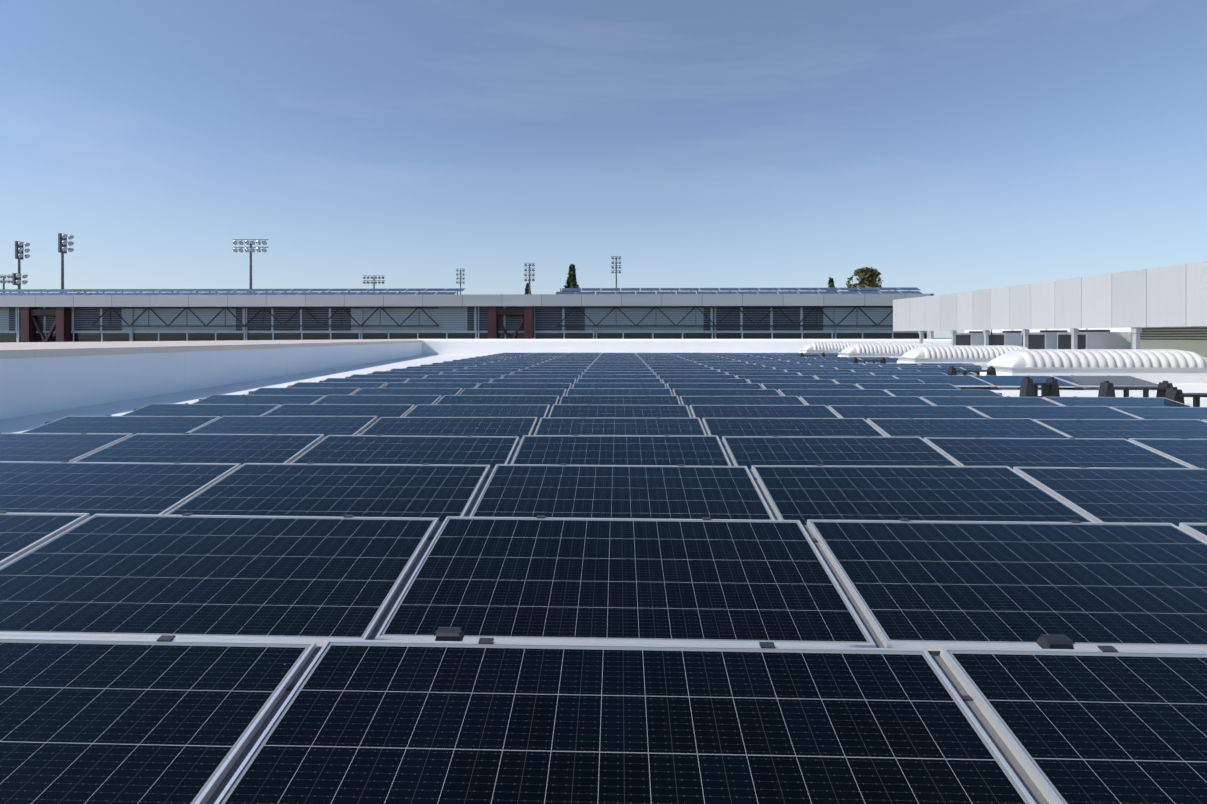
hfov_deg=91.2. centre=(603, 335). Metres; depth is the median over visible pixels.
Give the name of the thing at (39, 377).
parapet walls
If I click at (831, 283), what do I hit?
tree
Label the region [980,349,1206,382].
skylight
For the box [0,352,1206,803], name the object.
solar array
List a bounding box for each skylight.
[799,342,874,352]
[838,343,934,357]
[897,345,1027,364]
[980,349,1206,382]
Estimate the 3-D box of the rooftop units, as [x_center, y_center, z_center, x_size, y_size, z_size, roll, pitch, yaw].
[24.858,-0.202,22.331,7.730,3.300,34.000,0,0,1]
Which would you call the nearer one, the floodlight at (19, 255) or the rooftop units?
the rooftop units
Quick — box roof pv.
[0,287,922,294]
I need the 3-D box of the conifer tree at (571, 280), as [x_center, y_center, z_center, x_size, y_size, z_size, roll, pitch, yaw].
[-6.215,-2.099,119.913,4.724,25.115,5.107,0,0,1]
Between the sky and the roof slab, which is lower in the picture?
the roof slab
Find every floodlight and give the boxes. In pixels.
[0,275,11,292]
[12,241,29,292]
[58,233,73,292]
[233,239,268,291]
[363,276,384,291]
[456,269,464,294]
[524,263,534,293]
[611,256,621,291]
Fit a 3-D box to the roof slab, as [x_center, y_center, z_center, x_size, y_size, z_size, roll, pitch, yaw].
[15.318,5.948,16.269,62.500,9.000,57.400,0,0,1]
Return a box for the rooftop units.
[956,326,1206,357]
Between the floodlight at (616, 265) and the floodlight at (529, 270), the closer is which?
the floodlight at (529, 270)
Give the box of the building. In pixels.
[0,294,933,341]
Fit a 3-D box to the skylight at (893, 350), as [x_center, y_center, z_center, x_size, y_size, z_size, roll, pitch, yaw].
[16.611,0.936,33.892,5.720,1.022,1.620,0,0,1]
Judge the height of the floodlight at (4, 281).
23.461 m
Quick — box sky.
[0,0,1206,337]
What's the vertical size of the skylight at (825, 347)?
1.022 m
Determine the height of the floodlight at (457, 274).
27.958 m
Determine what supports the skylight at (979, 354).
on the roof slab
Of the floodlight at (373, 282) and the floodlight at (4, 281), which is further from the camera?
the floodlight at (373, 282)
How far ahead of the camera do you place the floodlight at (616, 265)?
134.67 m
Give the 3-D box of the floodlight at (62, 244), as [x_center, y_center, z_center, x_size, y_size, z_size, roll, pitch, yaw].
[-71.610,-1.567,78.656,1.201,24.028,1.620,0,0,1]
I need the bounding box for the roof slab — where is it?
[0,355,1206,655]
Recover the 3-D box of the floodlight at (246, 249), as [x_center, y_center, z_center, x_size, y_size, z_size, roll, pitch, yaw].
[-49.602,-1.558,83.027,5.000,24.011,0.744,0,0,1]
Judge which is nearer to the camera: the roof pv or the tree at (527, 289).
the roof pv
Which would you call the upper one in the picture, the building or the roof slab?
the building
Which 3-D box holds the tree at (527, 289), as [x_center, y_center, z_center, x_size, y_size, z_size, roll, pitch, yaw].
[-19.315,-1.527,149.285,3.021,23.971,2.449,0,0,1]
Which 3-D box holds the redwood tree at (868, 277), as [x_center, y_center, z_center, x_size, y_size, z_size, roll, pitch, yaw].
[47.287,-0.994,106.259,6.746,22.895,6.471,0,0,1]
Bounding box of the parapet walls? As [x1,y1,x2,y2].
[0,339,951,419]
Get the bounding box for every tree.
[525,283,530,293]
[562,263,579,293]
[828,277,836,290]
[845,267,882,290]

